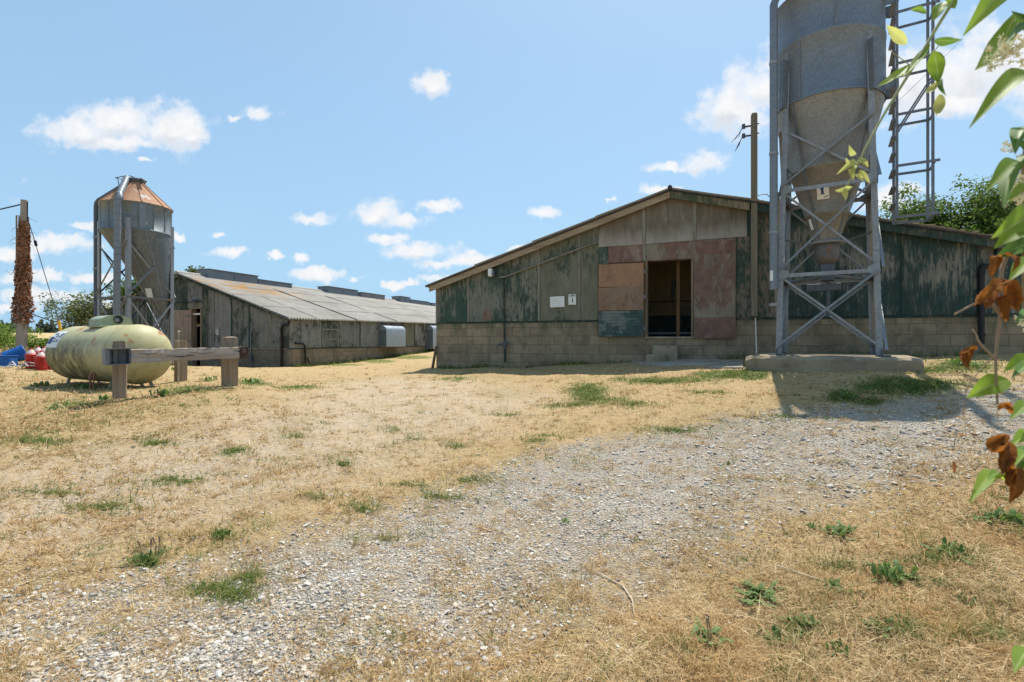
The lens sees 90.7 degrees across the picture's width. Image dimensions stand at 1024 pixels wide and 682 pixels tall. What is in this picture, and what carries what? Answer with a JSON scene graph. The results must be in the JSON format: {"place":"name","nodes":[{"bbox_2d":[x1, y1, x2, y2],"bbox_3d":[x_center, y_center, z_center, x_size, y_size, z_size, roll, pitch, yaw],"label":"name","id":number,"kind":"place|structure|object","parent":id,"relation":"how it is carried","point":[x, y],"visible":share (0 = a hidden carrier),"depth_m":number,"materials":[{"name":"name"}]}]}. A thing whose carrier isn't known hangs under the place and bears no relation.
{"place":"outdoors","nodes":[
{"label":"outdoors","id":0,"kind":"place"},
{"bbox_2d":[0,333,1023,681],"bbox_3d":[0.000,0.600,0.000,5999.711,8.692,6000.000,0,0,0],"label":"ground","id":1,"kind":"structure","parent":0,"point":[352,423],"depth_m":4.27,"materials":[{"name":"beige soil"}]},
{"bbox_2d":[0,319,15,347],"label":"bush","id":2,"kind":"object","parent":1,"relation":"on","point":[6,336],"visible":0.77,"depth_m":22.21,"materials":[{"name":"green plant"}]},
{"bbox_2d":[0,355,18,365],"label":"crate","id":3,"kind":"object","parent":1,"relation":"on","point":[5,360],"visible":0.85,"depth_m":13.50,"materials":[{"name":"blue plastic"}]},
{"bbox_2d":[0,345,25,360],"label":"water tub","id":4,"kind":"object","parent":1,"relation":"on","point":[20,351],"visible":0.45,"depth_m":14.15,"materials":[{"name":"blue plastic"}]},
{"bbox_2d":[0,329,32,351],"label":"bush","id":5,"kind":"object","parent":1,"relation":"on","point":[14,342],"visible":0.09,"depth_m":24.25,"materials":[{"name":"green plant"}]},
{"bbox_2d":[0,361,35,367],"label":"hose tangle","id":6,"kind":"object","parent":1,"relation":"on","point":[23,364],"visible":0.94,"depth_m":13.22,"materials":[{"name":"white plastic"}]},
{"bbox_2d":[0,343,36,363],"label":"tall grass","id":7,"kind":"structure","parent":1,"relation":"on","point":[1,349],"depth_m":16.41,"materials":[{"name":"plant"}]},
{"bbox_2d":[1,326,43,350],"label":"bush","id":8,"kind":"object","parent":1,"relation":"on","point":[32,331],"visible":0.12,"depth_m":26.08,"materials":[{"name":"green plant"}]},
{"bbox_2d":[8,199,38,352],"bbox_3d":[-16.430,-1.928,17.018,0.838,5.625,0.850,0,0,0],"label":"utility pole","id":9,"kind":"object","parent":1,"relation":"on","point":[21,311],"visible":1,"depth_m":16.89,"materials":[{"name":"brown plant"}]},
{"bbox_2d":[28,219,61,330],"bbox_3d":[-15.945,-1.903,17.307,1.102,5.176,0.101,0,0,-35],"label":"stay wire","id":10,"kind":"object","parent":9,"relation":"attached to","point":[58,321],"visible":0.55,"depth_m":17.32,"materials":[{"name":"metal"}]},
{"bbox_2d":[32,314,88,325],"bbox_3d":[-20.530,-0.906,23.500,0.031,0.323,15.502,0,0,-33],"label":"cable","id":11,"kind":"object","parent":9,"relation":"attached to","point":[55,321],"visible":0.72,"depth_m":20.45,"materials":[{"name":"black plastic"}]},
{"bbox_2d":[24,348,36,367],"bbox_3d":[-12.747,0.453,13.400,0.270,0.536,0.270,0,0,-20],"label":"poultry drinker","id":12,"kind":"object","parent":1,"relation":"on","point":[30,354],"visible":0.77,"depth_m":13.32,"materials":[{"name":"red plastic"}]},
{"bbox_2d":[15,335,51,349],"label":"bush","id":13,"kind":"object","parent":1,"relation":"on","point":[33,344],"visible":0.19,"depth_m":22.91,"materials":[{"name":"green plant"}]},
{"bbox_2d":[22,381,50,386],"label":"weed","id":14,"kind":"object","parent":1,"relation":"on","point":[47,383],"visible":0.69,"depth_m":10.54,"materials":[{"name":"green plant"}]},
{"bbox_2d":[0,318,73,332],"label":"wood","id":15,"kind":"object","parent":1,"relation":"on","point":[46,328],"visible":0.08,"depth_m":200.51,"materials":[{"name":"green plant"}]},
{"bbox_2d":[34,346,40,353],"bbox_3d":[-13.125,0.421,14.000,0.270,0.573,0.270,0,0,-7],"label":"poultry drinker","id":16,"kind":"object","parent":1,"relation":"on","point":[37,349],"visible":0.1,"depth_m":13.94,"materials":[{"name":"white plastic"}]},
{"bbox_2d":[34,350,47,369],"bbox_3d":[-12.386,0.508,13.300,0.270,0.527,0.270,0,0,22],"label":"poultry drinker","id":17,"kind":"object","parent":1,"relation":"on","point":[40,362],"visible":0.95,"depth_m":13.22,"materials":[{"name":"red plastic"}]},
{"bbox_2d":[43,401,68,409],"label":"weed","id":18,"kind":"object","parent":1,"relation":"on","point":[54,407],"visible":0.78,"depth_m":7.08,"materials":[{"name":"green plant"}]},
{"bbox_2d":[36,288,112,331],"bbox_3d":[-32.552,-1.504,38.051,4.643,5.162,3.984,0,0,0],"label":"willow tree","id":19,"kind":"object","parent":1,"relation":"on","point":[78,315],"visible":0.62,"depth_m":37.56,"materials":[{"name":"green plant"}]},
{"bbox_2d":[66,383,96,388],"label":"weed","id":20,"kind":"object","parent":1,"relation":"on","point":[86,385],"visible":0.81,"depth_m":9.73,"materials":[{"name":"green plant"}]},
{"bbox_2d":[98,394,110,399],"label":"weed","id":21,"kind":"object","parent":1,"relation":"on","point":[105,396],"visible":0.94,"depth_m":7.73,"materials":[{"name":"green plant"}]},
{"bbox_2d":[45,315,172,388],"bbox_3d":[-8.285,0.244,10.360,3.371,1.526,1.155,0,0,30],"label":"gas tank","id":22,"kind":"object","parent":1,"relation":"on","point":[75,352],"visible":0.8,"depth_m":9.73,"materials":[{"name":"green metal"}]},
{"bbox_2d":[112,341,126,399],"bbox_3d":[-6.047,0.544,7.796,0.178,1.101,0.128,0,0,-31],"label":"timber post","id":23,"kind":"object","parent":1,"relation":"on","point":[119,381],"visible":0.66,"depth_m":7.75,"materials":[{"name":"wood"}]},
{"bbox_2d":[104,277,140,306],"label":"dark tree","id":24,"kind":"object","parent":1,"relation":"on","point":[133,291],"visible":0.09,"depth_m":42.67,"materials":[{"name":"green plant"}]},
{"bbox_2d":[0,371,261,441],"bbox_3d":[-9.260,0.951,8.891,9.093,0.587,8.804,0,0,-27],"label":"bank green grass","id":25,"kind":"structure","parent":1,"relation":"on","point":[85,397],"depth_m":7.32,"materials":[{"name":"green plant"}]},
{"bbox_2d":[0,372,267,441],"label":"bank grass","id":26,"kind":"structure","parent":1,"relation":"on","point":[56,390],"depth_m":7.54,"materials":[{"name":"beige plant"}]},
{"bbox_2d":[93,175,175,365],"bbox_3d":[-15.807,-2.952,20.980,2.936,8.031,2.754,0,0,21],"label":"feed silo","id":27,"kind":"object","parent":1,"relation":"on","point":[132,220],"visible":0.88,"depth_m":20.45,"materials":[{"name":"metal"}]},
{"bbox_2d":[118,536,163,566],"bbox_3d":[-2.340,1.331,3.216,0.237,0.139,0.175,0,0,-2],"label":"weed","id":28,"kind":"object","parent":1,"relation":"on","point":[141,556],"visible":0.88,"depth_m":3.21,"materials":[{"name":"green plant"}]},
{"bbox_2d":[149,389,176,395],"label":"weed","id":29,"kind":"object","parent":1,"relation":"on","point":[163,392],"visible":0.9,"depth_m":7.86,"materials":[{"name":"green plant"}]},
{"bbox_2d":[177,331,179,383],"bbox_3d":[-6.768,0.381,10.270,0.055,1.186,0.055,0,0,22],"label":"marker rod","id":30,"kind":"object","parent":1,"relation":"on","point":[178,361],"visible":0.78,"depth_m":10.26,"materials":[{"name":"grey metal"}]},
{"bbox_2d":[174,340,187,381],"bbox_3d":[-7.376,0.538,11.261,0.149,1.111,0.226,0,0,33],"label":"timber post","id":31,"kind":"object","parent":1,"relation":"on","point":[182,367],"visible":0.53,"depth_m":11.20,"materials":[{"name":"wood"}]},
{"bbox_2d":[185,265,204,272],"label":"dark tree","id":32,"kind":"object","parent":1,"relation":"on","point":[191,270],"visible":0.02,"depth_m":46.40,"materials":[{"name":"green plant"}]},
{"bbox_2d":[199,375,216,380],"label":"weed","id":33,"kind":"object","parent":1,"relation":"on","point":[209,379],"visible":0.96,"depth_m":11.21,"materials":[{"name":"green plant"}]},
{"bbox_2d":[212,528,230,539],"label":"weed","id":34,"kind":"object","parent":1,"relation":"on","point":[222,531],"visible":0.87,"depth_m":3.56,"materials":[{"name":"green plant"}]},
{"bbox_2d":[221,336,237,386],"bbox_3d":[-5.045,0.462,9.038,0.273,1.093,0.139,0,0,-28],"label":"timber post","id":35,"kind":"object","parent":1,"relation":"on","point":[229,372],"visible":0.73,"depth_m":8.98,"materials":[{"name":"wood"}]},
{"bbox_2d":[102,347,248,364],"bbox_3d":[-5.352,0.215,8.178,0.210,0.245,2.022,0,1,40],"label":"rail","id":36,"kind":"object","parent":35,"relation":"attached to","point":[116,356],"visible":1,"depth_m":7.96,"materials":[{"name":"wood"}]},
{"bbox_2d":[241,378,262,383],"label":"weed","id":37,"kind":"object","parent":1,"relation":"on","point":[255,380],"visible":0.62,"depth_m":9.88,"materials":[{"name":"green plant"}]},
{"bbox_2d":[84,268,435,366],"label":"barn","id":38,"kind":"structure","parent":1,"relation":"on","point":[268,323],"depth_m":25.59,"materials":[{"name":"wood"}]},
{"bbox_2d":[174,310,191,347],"bbox_3d":[-16.632,-0.577,25.392,1.533,1.988,0.050,0,0,21],"label":"door","id":39,"kind":"structure","parent":38,"relation":"in","point":[182,318],"depth_m":25.31,"materials":[{"name":"brown wood"}]},
{"bbox_2d":[289,349,433,366],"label":"wall foot grass","id":40,"kind":"structure","parent":1,"relation":"on","point":[370,358],"depth_m":27.30,"materials":[{"name":"plant"}]},
{"bbox_2d":[431,346,437,367],"bbox_3d":[-2.146,0.461,13.970,0.125,0.675,0.320,0,0,-37],"label":"plank","id":41,"kind":"object","parent":1,"relation":"on","point":[434,357],"visible":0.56,"depth_m":13.93,"materials":[{"name":"brown wood"}]},
{"bbox_2d":[0,373,1023,681],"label":"gravel","id":42,"kind":"structure","parent":1,"relation":"on","point":[178,665],"depth_m":2.88,"materials":[{"name":"grey gravel"}]},
{"bbox_2d":[0,356,1023,681],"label":"grass","id":43,"kind":"structure","parent":1,"relation":"on","point":[364,502],"depth_m":3.40,"materials":[{"name":"green plant"}]},
{"bbox_2d":[0,355,1023,681],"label":"straw","id":44,"kind":"object","parent":1,"relation":"on","point":[1000,667],"visible":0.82,"depth_m":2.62,"materials":[{"name":"beige plant"}]},
{"bbox_2d":[2,355,1023,647],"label":"green patch grass","id":45,"kind":"structure","parent":1,"relation":"on","point":[736,373],"depth_m":5.79,"materials":[{"name":"green plant"}]},
{"bbox_2d":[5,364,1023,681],"bbox_3d":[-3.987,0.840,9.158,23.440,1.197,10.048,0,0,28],"label":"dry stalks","id":46,"kind":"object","parent":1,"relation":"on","point":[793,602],"visible":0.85,"depth_m":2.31,"materials":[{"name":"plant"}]},
{"bbox_2d":[597,572,633,612],"bbox_3d":[0.598,1.374,2.791,0.080,0.032,0.421,0,0,-17],"label":"twig","id":47,"kind":"object","parent":1,"relation":"on","point":[629,595],"visible":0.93,"depth_m":2.83,"materials":[{"name":"beige wood"}]},
{"bbox_2d":[646,345,677,361],"bbox_3d":[3.445,0.372,11.599,0.672,0.541,0.610,0,0,20],"label":"door step","id":48,"kind":"object","parent":1,"relation":"on","point":[664,352],"depth_m":11.47,"materials":[{"name":"concrete"}]},
{"bbox_2d":[631,359,742,368],"bbox_3d":[3.811,0.511,11.406,1.965,0.249,3.941,0,0,-37],"label":"concrete apron","id":49,"kind":"object","parent":1,"relation":"on","point":[722,363],"visible":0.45,"depth_m":10.57,"materials":[{"name":"grey concrete"}]},
{"bbox_2d":[684,613,733,647],"bbox_3d":[0.915,1.326,2.357,0.185,0.125,0.208,0,0,-44],"label":"weed","id":50,"kind":"object","parent":1,"relation":"on","point":[696,628],"visible":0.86,"depth_m":2.36,"materials":[{"name":"green plant"}]},
{"bbox_2d":[437,344,987,368],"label":"wall foot grass","id":51,"kind":"structure","parent":1,"relation":"on","point":[586,363],"depth_m":12.41,"materials":[{"name":"plant"}]},
{"bbox_2d":[425,185,1023,367],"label":"barn","id":52,"kind":"structure","parent":1,"relation":"on","point":[669,265],"depth_m":11.62,"materials":[{"name":"wood"}]},
{"bbox_2d":[550,296,564,307],"bbox_3d":[1.137,-0.985,12.712,0.374,0.272,0.016,-2,-1,20],"label":"notice board","id":53,"kind":"object","parent":52,"relation":"attached to","point":[557,301],"visible":1,"depth_m":12.70,"materials":[{"name":"white paper"}]},
{"bbox_2d":[568,294,575,304],"bbox_3d":[1.498,-1.035,12.579,0.196,0.265,0.015,0,0,20],"label":"number sign","id":54,"kind":"object","parent":52,"relation":"attached to","point":[571,299],"visible":1,"depth_m":12.57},
{"bbox_2d":[598,262,645,336],"bbox_3d":[2.627,-0.983,12.116,1.124,1.775,0.071,0,0,20],"label":"door","id":55,"kind":"structure","parent":52,"relation":"in","point":[621,286],"depth_m":12.10,"materials":[{"name":"orange wood"}]},
{"bbox_2d":[694,238,735,338],"bbox_3d":[4.580,-1.180,11.423,0.873,2.253,0.090,0,0,20],"label":"door","id":56,"kind":"structure","parent":52,"relation":"in","point":[714,259],"depth_m":11.43,"materials":[{"name":"wood"}]},
{"bbox_2d":[732,112,769,315],"bbox_3d":[5.235,-2.765,11.108,0.764,4.449,0.128,0,0,20],"label":"electricity post","id":57,"kind":"object","parent":52,"relation":"attached to","point":[754,212],"visible":1,"depth_m":11.02,"materials":[{"name":"brown wood"}]},
{"bbox_2d":[733,577,786,606],"bbox_3d":[1.310,1.326,2.683,0.248,0.054,0.361,0,0,39],"label":"weed","id":58,"kind":"object","parent":1,"relation":"on","point":[755,594],"visible":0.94,"depth_m":2.68,"materials":[{"name":"green plant"}]},
{"bbox_2d":[757,623,795,644],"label":"weed","id":59,"kind":"object","parent":1,"relation":"on","point":[774,627],"visible":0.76,"depth_m":2.37,"materials":[{"name":"green plant"}]},
{"bbox_2d":[772,610,821,635],"bbox_3d":[1.391,1.340,2.444,0.181,0.042,0.200,0,0,-16],"label":"weed","id":60,"kind":"object","parent":1,"relation":"on","point":[804,620],"visible":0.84,"depth_m":2.43,"materials":[{"name":"green plant"}]},
{"bbox_2d":[777,565,839,590],"bbox_3d":[1.647,1.309,2.803,0.040,0.017,0.355,0,0,-28],"label":"twig","id":61,"kind":"object","parent":1,"relation":"on","point":[802,574],"visible":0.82,"depth_m":2.84,"materials":[{"name":"beige wood"}]},
{"bbox_2d":[807,520,821,527],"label":"weed","id":62,"kind":"object","parent":1,"relation":"on","point":[811,526],"visible":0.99,"depth_m":3.42,"materials":[{"name":"green plant"}]},
{"bbox_2d":[745,353,923,372],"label":"concrete slab","id":63,"kind":"structure","parent":1,"relation":"on","point":[816,362],"depth_m":8.22,"materials":[{"name":"grey concrete"}]},
{"bbox_2d":[769,0,939,356],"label":"feed silo","id":64,"kind":"object","parent":63,"relation":"on","point":[828,96],"visible":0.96,"depth_m":8.73,"materials":[{"name":"metal"}]},
{"bbox_2d":[898,37,963,100],"bbox_3d":[9.509,-6.200,11.387,7.941,4.409,0.009,0,0,-41],"label":"guy wire","id":65,"kind":"object","parent":64,"relation":"attached to","point":[944,56],"visible":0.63,"depth_m":12.21,"materials":[{"name":"black galvanised steel"}]},
{"bbox_2d":[818,520,856,539],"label":"weed","id":66,"kind":"object","parent":1,"relation":"on","point":[839,529],"visible":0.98,"depth_m":3.31,"materials":[{"name":"green plant"}]},
{"bbox_2d":[825,630,855,658],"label":"weed","id":67,"kind":"object","parent":1,"relation":"on","point":[839,643],"visible":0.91,"depth_m":2.24,"materials":[{"name":"green plant"}]},
{"bbox_2d":[815,577,865,593],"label":"weed","id":68,"kind":"object","parent":1,"relation":"on","point":[839,587],"visible":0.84,"depth_m":2.68,"materials":[{"name":"green plant"}]},
{"bbox_2d":[834,391,857,398],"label":"weed","id":69,"kind":"object","parent":1,"relation":"on","point":[851,395],"visible":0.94,"depth_m":6.42,"materials":[{"name":"green plant"}]},
{"bbox_2d":[856,616,892,638],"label":"weed","id":70,"kind":"object","parent":1,"relation":"on","point":[886,629],"visible":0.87,"depth_m":2.36,"materials":[{"name":"green plant"}]},
{"bbox_2d":[861,558,923,585],"bbox_3d":[2.112,1.268,2.813,0.288,0.082,0.283,0,0,20],"label":"weed","id":71,"kind":"object","parent":1,"relation":"on","point":[897,568],"visible":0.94,"depth_m":2.79,"materials":[{"name":"green plant"}]},
{"bbox_2d":[835,0,1023,672],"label":"tree","id":72,"kind":"object","parent":1,"relation":"on","point":[1007,172],"visible":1,"depth_m":0.82,"materials":[{"name":"green plant"}]},
{"bbox_2d":[921,537,973,564],"bbox_3d":[2.615,1.220,2.973,0.227,0.068,0.294,0,0,-4],"label":"weed","id":73,"kind":"object","parent":1,"relation":"on","point":[960,550],"visible":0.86,"depth_m":2.99,"materials":[{"name":"green plant"}]},
{"bbox_2d":[878,173,1023,234],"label":"broadleaf tree","id":74,"kind":"object","parent":1,"relation":"on","point":[987,214],"visible":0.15,"depth_m":25.98,"materials":[{"name":"green plant"}]},
{"bbox_2d":[939,357,978,365],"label":"weed","id":75,"kind":"object","parent":1,"relation":"on","point":[957,360],"visible":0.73,"depth_m":7.96,"materials":[{"name":"green plant"}]},
{"bbox_2d":[948,591,976,604],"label":"weed","id":76,"kind":"object","parent":1,"relation":"on","point":[965,598],"visible":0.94,"depth_m":2.55,"materials":[{"name":"green plant"}]},
{"bbox_2d":[973,506,1023,524],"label":"weed","id":77,"kind":"object","parent":1,"relation":"on","point":[1013,512],"visible":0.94,"depth_m":3.37,"materials":[{"name":"green plant"}]},
{"bbox_2d":[0,0,1023,332],"label":"sky","id":78,"kind":"structure","parent":0,"point":[389,148],"materials":[{"name":"blue"}]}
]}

